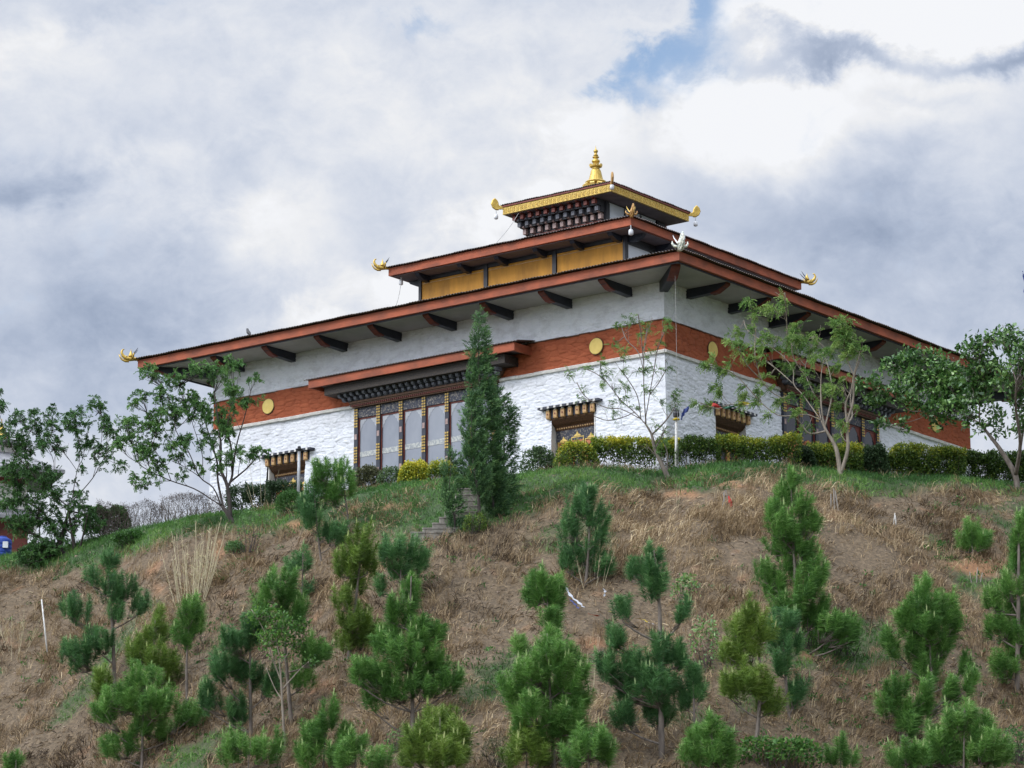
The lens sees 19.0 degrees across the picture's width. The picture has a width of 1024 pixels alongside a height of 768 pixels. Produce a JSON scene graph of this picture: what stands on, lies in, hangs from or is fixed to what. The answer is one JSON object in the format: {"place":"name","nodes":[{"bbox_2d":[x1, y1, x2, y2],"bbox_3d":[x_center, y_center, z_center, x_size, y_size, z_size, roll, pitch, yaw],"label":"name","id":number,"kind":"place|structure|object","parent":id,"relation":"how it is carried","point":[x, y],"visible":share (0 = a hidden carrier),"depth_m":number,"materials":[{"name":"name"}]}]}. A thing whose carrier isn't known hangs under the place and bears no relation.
{"place":"outdoors","nodes":[
{"label":"outdoors","id":0,"kind":"place"},
{"bbox_2d":[236,507,260,553],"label":"shrub","id":1,"kind":"object","parent":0,"point":[242,519],"visible":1,"depth_m":101.75,"materials":[{"name":"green plant"}]},
{"bbox_2d":[0,465,1023,767],"bbox_3d":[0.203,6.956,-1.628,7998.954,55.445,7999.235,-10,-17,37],"label":"hill","id":2,"kind":"structure","parent":0,"point":[844,551],"depth_m":92.42,"materials":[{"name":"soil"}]},
{"bbox_2d":[0,536,11,555],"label":"water tank","id":3,"kind":"object","parent":2,"relation":"on","point":[5,544],"visible":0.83,"depth_m":117.25,"materials":[{"name":"blue plastic"}]},
{"bbox_2d":[0,745,26,767],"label":"pine tree","id":4,"kind":"object","parent":2,"relation":"on","point":[15,760],"visible":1,"depth_m":94.94,"materials":[{"name":"green plant"}]},
{"bbox_2d":[0,609,43,660],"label":"grass clump","id":5,"kind":"object","parent":2,"relation":"on","point":[19,636],"visible":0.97,"depth_m":105.26,"materials":[{"name":"brown plant"}]},
{"bbox_2d":[0,421,64,554],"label":"tree","id":6,"kind":"object","parent":2,"relation":"on","point":[17,542],"visible":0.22,"depth_m":130.45,"materials":[{"name":"plant"}]},
{"bbox_2d":[15,542,60,561],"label":"shrub","id":7,"kind":"object","parent":2,"relation":"on","point":[23,548],"visible":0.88,"depth_m":113.05,"materials":[{"name":"green plant"}]},
{"bbox_2d":[41,599,47,653],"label":"marker post","id":8,"kind":"object","parent":2,"relation":"on","point":[44,626],"visible":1,"depth_m":104.34,"materials":[{"name":"white paint"}]},
{"bbox_2d":[0,388,129,569],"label":"spreading tree","id":9,"kind":"object","parent":2,"relation":"on","point":[47,544],"visible":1,"depth_m":112.82,"materials":[{"name":"green plant"}]},
{"bbox_2d":[55,544,152,690],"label":"pine tree","id":10,"kind":"object","parent":2,"relation":"on","point":[116,586],"visible":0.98,"depth_m":98.13,"materials":[{"name":"green plant"}]},
{"bbox_2d":[82,504,132,538],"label":"shrub","id":11,"kind":"object","parent":2,"relation":"on","point":[101,517],"visible":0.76,"depth_m":113.86,"materials":[{"name":"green plant"}]},
{"bbox_2d":[111,527,145,545],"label":"shrub","id":12,"kind":"object","parent":2,"relation":"on","point":[133,532],"visible":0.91,"depth_m":109.42,"materials":[{"name":"green plant"}]},
{"bbox_2d":[94,498,164,536],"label":"hedge","id":13,"kind":"object","parent":2,"relation":"on","point":[132,525],"visible":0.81,"depth_m":113.49,"materials":[{"name":"grey plant"}]},
{"bbox_2d":[87,602,185,713],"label":"pine tree","id":14,"kind":"object","parent":2,"relation":"on","point":[146,648],"visible":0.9,"depth_m":94.00,"materials":[{"name":"green plant"}]},
{"bbox_2d":[84,657,211,767],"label":"pine tree","id":15,"kind":"object","parent":2,"relation":"on","point":[150,700],"visible":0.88,"depth_m":90.47,"materials":[{"name":"green plant"}]},
{"bbox_2d":[168,589,209,701],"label":"pine tree","id":16,"kind":"object","parent":2,"relation":"on","point":[192,618],"visible":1,"depth_m":92.52,"materials":[{"name":"green plant"}]},
{"bbox_2d":[109,353,271,522],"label":"lacy tree","id":17,"kind":"object","parent":2,"relation":"on","point":[224,429],"visible":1,"depth_m":106.09,"materials":[{"name":"green plant"}]},
{"bbox_2d":[161,521,226,608],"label":"reed clump","id":18,"kind":"object","parent":2,"relation":"on","point":[197,571],"visible":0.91,"depth_m":100.25,"materials":[{"name":"beige plant"}]},
{"bbox_2d":[158,492,232,521],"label":"hedge","id":19,"kind":"object","parent":2,"relation":"on","point":[178,509],"visible":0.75,"depth_m":110.75,"materials":[{"name":"grey plant"}]},
{"bbox_2d":[224,539,244,555],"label":"shrub","id":20,"kind":"object","parent":2,"relation":"on","point":[233,544],"visible":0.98,"depth_m":102.05,"materials":[{"name":"green plant"}]},
{"bbox_2d":[194,602,285,738],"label":"pine tree","id":21,"kind":"object","parent":2,"relation":"on","point":[230,664],"visible":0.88,"depth_m":88.00,"materials":[{"name":"green plant"}]},
{"bbox_2d":[225,481,267,510],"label":"hedge","id":22,"kind":"object","parent":2,"relation":"on","point":[258,490],"visible":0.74,"depth_m":109.59,"materials":[{"name":"green plant"}]},
{"bbox_2d":[210,721,290,767],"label":"pine tree","id":23,"kind":"object","parent":2,"relation":"on","point":[232,743],"visible":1,"depth_m":84.64,"materials":[{"name":"green plant"}]},
{"bbox_2d":[247,470,278,507],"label":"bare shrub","id":24,"kind":"object","parent":2,"relation":"on","point":[253,491],"visible":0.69,"depth_m":109.00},
{"bbox_2d":[245,598,319,745],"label":"leafy sapling","id":25,"kind":"object","parent":2,"relation":"on","point":[279,628],"visible":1,"depth_m":86.59,"materials":[{"name":"green plant"}]},
{"bbox_2d":[265,478,303,504],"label":"hedge","id":26,"kind":"object","parent":2,"relation":"on","point":[273,488],"visible":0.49,"depth_m":108.66,"materials":[{"name":"green plant"}]},
{"bbox_2d":[275,487,301,514],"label":"shrub","id":27,"kind":"object","parent":2,"relation":"on","point":[288,494],"visible":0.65,"depth_m":104.34,"materials":[{"name":"green plant"}]},
{"bbox_2d":[247,563,336,723],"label":"pine tree","id":28,"kind":"object","parent":2,"relation":"on","point":[322,650],"visible":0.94,"depth_m":87.62,"materials":[{"name":"green plant"}]},
{"bbox_2d":[282,541,316,599],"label":"pine tree","id":29,"kind":"object","parent":2,"relation":"on","point":[293,561],"visible":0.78,"depth_m":95.95,"materials":[{"name":"green plant"}]},
{"bbox_2d":[296,446,302,491],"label":"lamp pole","id":30,"kind":"object","parent":2,"relation":"on","point":[299,449],"visible":0.71,"depth_m":107.99,"materials":[{"name":"white metal"}]},
{"bbox_2d":[294,480,351,561],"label":"pine tree","id":31,"kind":"object","parent":2,"relation":"on","point":[308,504],"visible":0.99,"depth_m":98.11,"materials":[{"name":"green plant"}]},
{"bbox_2d":[291,688,356,767],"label":"pine tree","id":32,"kind":"object","parent":2,"relation":"on","point":[306,751],"visible":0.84,"depth_m":82.26,"materials":[{"name":"green plant"}]},
{"bbox_2d":[308,454,357,530],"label":"pine tree","id":33,"kind":"object","parent":2,"relation":"on","point":[335,490],"visible":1,"depth_m":98.57,"materials":[{"name":"green plant"}]},
{"bbox_2d":[328,515,383,662],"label":"pine tree","id":34,"kind":"object","parent":2,"relation":"on","point":[351,560],"visible":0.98,"depth_m":89.27,"materials":[{"name":"green plant"}]},
{"bbox_2d":[331,725,396,767],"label":"pine tree","id":35,"kind":"object","parent":2,"relation":"on","point":[349,746],"visible":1,"depth_m":80.08,"materials":[{"name":"green plant"}]},
{"bbox_2d":[354,462,381,487],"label":"shrub","id":36,"kind":"object","parent":2,"relation":"on","point":[367,473],"visible":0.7,"depth_m":105.88,"materials":[{"name":"green plant"}]},
{"bbox_2d":[376,465,398,484],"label":"shrub","id":37,"kind":"object","parent":2,"relation":"on","point":[385,473],"visible":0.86,"depth_m":105.41,"materials":[{"name":"green plant"}]},
{"bbox_2d":[384,727,404,752],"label":"shrub","id":38,"kind":"object","parent":2,"relation":"on","point":[390,742],"visible":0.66,"depth_m":81.48,"materials":[{"name":"green plant"}]},
{"bbox_2d":[370,529,436,605],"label":"pine tree","id":39,"kind":"object","parent":2,"relation":"on","point":[394,552],"visible":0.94,"depth_m":91.49,"materials":[{"name":"green plant"}]},
{"bbox_2d":[342,569,468,732],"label":"pine tree","id":40,"kind":"object","parent":2,"relation":"on","point":[428,671],"visible":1,"depth_m":82.31,"materials":[{"name":"green plant"}]},
{"bbox_2d":[397,457,430,483],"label":"shrub","id":41,"kind":"object","parent":2,"relation":"on","point":[410,470],"visible":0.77,"depth_m":104.92,"materials":[{"name":"yellow plant"}]},
{"bbox_2d":[395,697,477,767],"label":"pine tree","id":42,"kind":"object","parent":2,"relation":"on","point":[432,742],"visible":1,"depth_m":78.23,"materials":[{"name":"green plant"}]},
{"bbox_2d":[425,457,456,479],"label":"shrub","id":43,"kind":"object","parent":2,"relation":"on","point":[433,468],"visible":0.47,"depth_m":104.74,"materials":[{"name":"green plant"}]},
{"bbox_2d":[410,488,481,541],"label":"stone steps","id":44,"kind":"structure","parent":2,"relation":"on","point":[436,529],"depth_m":95.82,"materials":[{"name":"stone"}]},
{"bbox_2d":[438,445,469,532],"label":"cypress tree","id":45,"kind":"object","parent":2,"relation":"on","point":[451,502],"visible":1,"depth_m":95.75,"materials":[{"name":"green plant"}]},
{"bbox_2d":[462,510,487,533],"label":"shrub","id":46,"kind":"object","parent":2,"relation":"on","point":[476,520],"visible":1,"depth_m":94.93,"materials":[{"name":"green plant"}]},
{"bbox_2d":[455,388,496,526],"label":"cypress tree","id":47,"kind":"object","parent":2,"relation":"on","point":[469,447],"visible":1,"depth_m":95.71,"materials":[{"name":"green plant"}]},
{"bbox_2d":[460,305,514,516],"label":"cypress tree","id":48,"kind":"object","parent":2,"relation":"on","point":[486,384],"visible":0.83,"depth_m":96.87,"materials":[{"name":"green plant"}]},
{"bbox_2d":[478,733,513,767],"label":"shrub","id":49,"kind":"object","parent":2,"relation":"on","point":[493,748],"visible":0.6,"depth_m":79.06,"materials":[{"name":"green plant"}]},
{"bbox_2d":[485,384,527,504],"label":"cypress tree","id":50,"kind":"object","parent":2,"relation":"on","point":[509,448],"visible":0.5,"depth_m":97.72,"materials":[{"name":"green plant"}]},
{"bbox_2d":[0,466,1018,767],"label":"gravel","id":51,"kind":"structure","parent":2,"relation":"on","point":[516,624],"depth_m":93.13,"materials":[{"name":"gravel"}]},
{"bbox_2d":[0,457,1023,767],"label":"green grass","id":52,"kind":"structure","parent":2,"relation":"on","point":[210,517],"depth_m":99.74,"materials":[{"name":"green plant"}]},
{"bbox_2d":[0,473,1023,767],"bbox_3d":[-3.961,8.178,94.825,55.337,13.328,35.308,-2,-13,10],"label":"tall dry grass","id":53,"kind":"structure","parent":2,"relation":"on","point":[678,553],"depth_m":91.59,"materials":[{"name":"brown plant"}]},
{"bbox_2d":[0,461,1023,767],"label":"weeds","id":54,"kind":"object","parent":2,"relation":"on","point":[574,641],"visible":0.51,"depth_m":90.81,"materials":[{"name":"green plant"}]},
{"bbox_2d":[494,717,555,767],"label":"pine tree","id":55,"kind":"object","parent":2,"relation":"on","point":[532,749],"visible":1,"depth_m":77.11,"materials":[{"name":"green plant"}]},
{"bbox_2d":[518,445,555,473],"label":"shrub","id":56,"kind":"object","parent":2,"relation":"on","point":[537,453],"visible":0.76,"depth_m":103.67,"materials":[{"name":"green plant"}]},
{"bbox_2d":[518,561,569,672],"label":"pine tree","id":57,"kind":"object","parent":2,"relation":"on","point":[538,589],"visible":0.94,"depth_m":83.86,"materials":[{"name":"green plant"}]},
{"bbox_2d":[492,620,599,767],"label":"pine tree","id":58,"kind":"object","parent":2,"relation":"on","point":[563,703],"visible":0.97,"depth_m":77.63,"materials":[{"name":"green plant"}]},
{"bbox_2d":[194,457,909,545],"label":"dead stalks","id":59,"kind":"object","parent":2,"relation":"on","point":[554,498],"visible":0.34,"depth_m":100.01,"materials":[{"name":"plant"}]},
{"bbox_2d":[119,147,1013,511],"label":"temple","id":60,"kind":"structure","parent":2,"relation":"on","point":[571,277],"depth_m":111.28,"materials":[{"name":"paint"}]},
{"bbox_2d":[259,447,314,503],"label":"window","id":61,"kind":"structure","parent":60,"relation":"in","point":[285,462],"depth_m":114.85,"materials":[{"name":"brown paint"}]},
{"bbox_2d":[346,368,505,487],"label":"bay window","id":62,"kind":"structure","parent":60,"relation":"in","point":[393,429],"depth_m":111.31,"materials":[{"name":"brown glass"}]},
{"bbox_2d":[537,398,601,465],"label":"window","id":63,"kind":"structure","parent":60,"relation":"in","point":[571,421],"depth_m":106.95,"materials":[{"name":"brown paint"}]},
{"bbox_2d":[675,290,677,430],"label":"wire","id":64,"kind":"object","parent":60,"relation":"hanging from","point":[676,359],"visible":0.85,"depth_m":102.75,"materials":[{"name":"white metal"}]},
{"bbox_2d":[712,401,757,465],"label":"window","id":65,"kind":"structure","parent":60,"relation":"in","point":[727,421],"depth_m":107.65,"materials":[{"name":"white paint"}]},
{"bbox_2d":[775,376,883,469],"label":"bay window","id":66,"kind":"structure","parent":60,"relation":"in","point":[860,430],"depth_m":112.43,"materials":[{"name":"brown glass"}]},
{"bbox_2d":[553,438,599,467],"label":"shrub","id":67,"kind":"object","parent":2,"relation":"on","point":[574,448],"visible":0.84,"depth_m":102.96,"materials":[{"name":"green plant"}]},
{"bbox_2d":[552,478,619,587],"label":"pine tree","id":68,"kind":"object","parent":2,"relation":"on","point":[583,506],"visible":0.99,"depth_m":89.62,"materials":[{"name":"green plant"}]},
{"bbox_2d":[556,719,619,767],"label":"pine tree","id":69,"kind":"object","parent":2,"relation":"on","point":[584,747],"visible":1,"depth_m":75.56,"materials":[{"name":"green plant"}]},
{"bbox_2d":[576,545,614,588],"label":"grass clump","id":70,"kind":"object","parent":2,"relation":"on","point":[593,563],"visible":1,"depth_m":89.42,"materials":[{"name":"plant"}]},
{"bbox_2d":[564,313,683,477],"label":"sparse young tree","id":71,"kind":"object","parent":2,"relation":"on","point":[643,370],"visible":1,"depth_m":100.50,"materials":[{"name":"green plant"}]},
{"bbox_2d":[589,433,680,469],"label":"hedge","id":72,"kind":"object","parent":2,"relation":"on","point":[626,448],"visible":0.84,"depth_m":103.01,"materials":[{"name":"green plant"}]},
{"bbox_2d":[590,537,695,760],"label":"pine tree","id":73,"kind":"object","parent":2,"relation":"on","point":[643,678],"visible":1,"depth_m":79.11,"materials":[{"name":"green plant"}]},
{"bbox_2d":[673,408,679,466],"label":"lamp pole","id":74,"kind":"object","parent":2,"relation":"on","point":[675,414],"visible":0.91,"depth_m":102.35,"materials":[{"name":"white metal"}]},
{"bbox_2d":[670,572,700,600],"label":"shrub","id":75,"kind":"object","parent":2,"relation":"on","point":[678,587],"visible":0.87,"depth_m":87.70,"materials":[{"name":"green plant"}]},
{"bbox_2d":[673,652,711,734],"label":"pine tree","id":76,"kind":"object","parent":2,"relation":"on","point":[695,687],"visible":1,"depth_m":78.74,"materials":[{"name":"green plant"}]},
{"bbox_2d":[672,434,722,467],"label":"shrub","id":77,"kind":"object","parent":2,"relation":"on","point":[702,446],"visible":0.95,"depth_m":102.23,"materials":[{"name":"green plant"}]},
{"bbox_2d":[688,613,720,673],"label":"shrub","id":78,"kind":"object","parent":2,"relation":"on","point":[714,633],"visible":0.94,"depth_m":82.29,"materials":[{"name":"green plant"}]},
{"bbox_2d":[674,704,741,767],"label":"pine tree","id":79,"kind":"object","parent":2,"relation":"on","point":[710,742],"visible":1,"depth_m":75.94,"materials":[{"name":"green plant"}]},
{"bbox_2d":[722,490,732,507],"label":"stake group","id":80,"kind":"object","parent":2,"relation":"on","point":[728,497],"visible":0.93,"depth_m":94.15,"materials":[{"name":"red wood"}]},
{"bbox_2d":[713,589,793,745],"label":"pine tree","id":81,"kind":"object","parent":2,"relation":"on","point":[756,681],"visible":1,"depth_m":78.23,"materials":[{"name":"green plant"}]},
{"bbox_2d":[714,430,802,465],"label":"hedge","id":82,"kind":"object","parent":2,"relation":"on","point":[733,444],"visible":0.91,"depth_m":102.32,"materials":[{"name":"green plant"}]},
{"bbox_2d":[689,287,871,474],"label":"windblown tree","id":83,"kind":"object","parent":2,"relation":"on","point":[843,335],"visible":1,"depth_m":100.62,"materials":[{"name":"green plant"}]},
{"bbox_2d":[735,730,826,767],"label":"shrub","id":84,"kind":"object","parent":2,"relation":"on","point":[796,744],"visible":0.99,"depth_m":76.94,"materials":[{"name":"green plant"}]},
{"bbox_2d":[766,603,814,719],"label":"pine tree","id":85,"kind":"object","parent":2,"relation":"on","point":[788,621],"visible":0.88,"depth_m":80.52,"materials":[{"name":"green plant"}]},
{"bbox_2d":[790,443,817,467],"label":"shrub","id":86,"kind":"object","parent":2,"relation":"on","point":[808,458],"visible":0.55,"depth_m":103.07,"materials":[{"name":"green plant"}]},
{"bbox_2d":[792,615,819,649],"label":"shrub","id":87,"kind":"object","parent":2,"relation":"on","point":[809,634],"visible":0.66,"depth_m":84.65,"materials":[{"name":"green plant"}]},
{"bbox_2d":[751,462,865,656],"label":"pine tree","id":88,"kind":"object","parent":2,"relation":"on","point":[810,571],"visible":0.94,"depth_m":84.67,"materials":[{"name":"green plant"}]},
{"bbox_2d":[804,441,864,473],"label":"hedge","id":89,"kind":"object","parent":2,"relation":"on","point":[824,453],"visible":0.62,"depth_m":103.47,"materials":[{"name":"green plant"}]},
{"bbox_2d":[804,629,864,656],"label":"shrub","id":90,"kind":"object","parent":2,"relation":"on","point":[842,650],"visible":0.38,"depth_m":85.25,"materials":[{"name":"green plant"}]},
{"bbox_2d":[830,488,838,509],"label":"stake group","id":91,"kind":"object","parent":2,"relation":"on","point":[834,495],"visible":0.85,"depth_m":96.39},
{"bbox_2d":[823,729,862,767],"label":"pine tree","id":92,"kind":"object","parent":2,"relation":"on","point":[847,756],"visible":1,"depth_m":77.20,"materials":[{"name":"green plant"}]},
{"bbox_2d":[854,440,890,474],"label":"shrub","id":93,"kind":"object","parent":2,"relation":"on","point":[875,455],"visible":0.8,"depth_m":103.79,"materials":[{"name":"green plant"}]},
{"bbox_2d":[880,735,934,767],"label":"pine tree","id":94,"kind":"object","parent":2,"relation":"on","point":[914,756],"visible":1,"depth_m":77.92,"materials":[{"name":"green plant"}]},
{"bbox_2d":[883,440,967,476],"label":"hedge","id":95,"kind":"object","parent":2,"relation":"on","point":[912,456],"visible":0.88,"depth_m":104.12,"materials":[{"name":"green plant"}]},
{"bbox_2d":[875,570,976,692],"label":"pine tree","id":96,"kind":"object","parent":2,"relation":"on","point":[923,645],"visible":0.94,"depth_m":83.50,"materials":[{"name":"green plant"}]},
{"bbox_2d":[870,661,982,744],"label":"pine tree","id":97,"kind":"object","parent":2,"relation":"on","point":[907,716],"visible":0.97,"depth_m":80.35,"materials":[{"name":"green plant"}]},
{"bbox_2d":[908,737,955,767],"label":"shrub","id":98,"kind":"object","parent":2,"relation":"on","point":[937,762],"visible":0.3,"depth_m":79.11,"materials":[{"name":"green plant"}]},
{"bbox_2d":[851,322,1023,488],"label":"broad leaved tree","id":99,"kind":"object","parent":2,"relation":"on","point":[952,391],"visible":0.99,"depth_m":102.47,"materials":[{"name":"green plant"}]},
{"bbox_2d":[920,693,1017,767],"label":"pine tree","id":100,"kind":"object","parent":2,"relation":"on","point":[985,747],"visible":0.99,"depth_m":78.30,"materials":[{"name":"green plant"}]},
{"bbox_2d":[953,512,994,556],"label":"pine tree","id":101,"kind":"object","parent":2,"relation":"on","point":[978,537],"visible":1,"depth_m":94.14,"materials":[{"name":"green plant"}]},
{"bbox_2d":[963,448,1023,483],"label":"hedge","id":102,"kind":"object","parent":2,"relation":"on","point":[991,464],"visible":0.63,"depth_m":105.01,"materials":[{"name":"green plant"}]},
{"bbox_2d":[979,506,1023,695],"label":"pine tree","id":103,"kind":"object","parent":2,"relation":"on","point":[1004,623],"visible":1,"depth_m":85.30,"materials":[{"name":"green plant"}]},
{"bbox_2d":[999,722,1023,764],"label":"shrub","id":104,"kind":"object","parent":2,"relation":"on","point":[1019,733],"visible":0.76,"depth_m":80.74,"materials":[{"name":"green plant"}]},
{"bbox_2d":[0,0,1023,550],"label":"sky","id":105,"kind":"structure","parent":0,"point":[175,174],"materials":[{"name":"white"}]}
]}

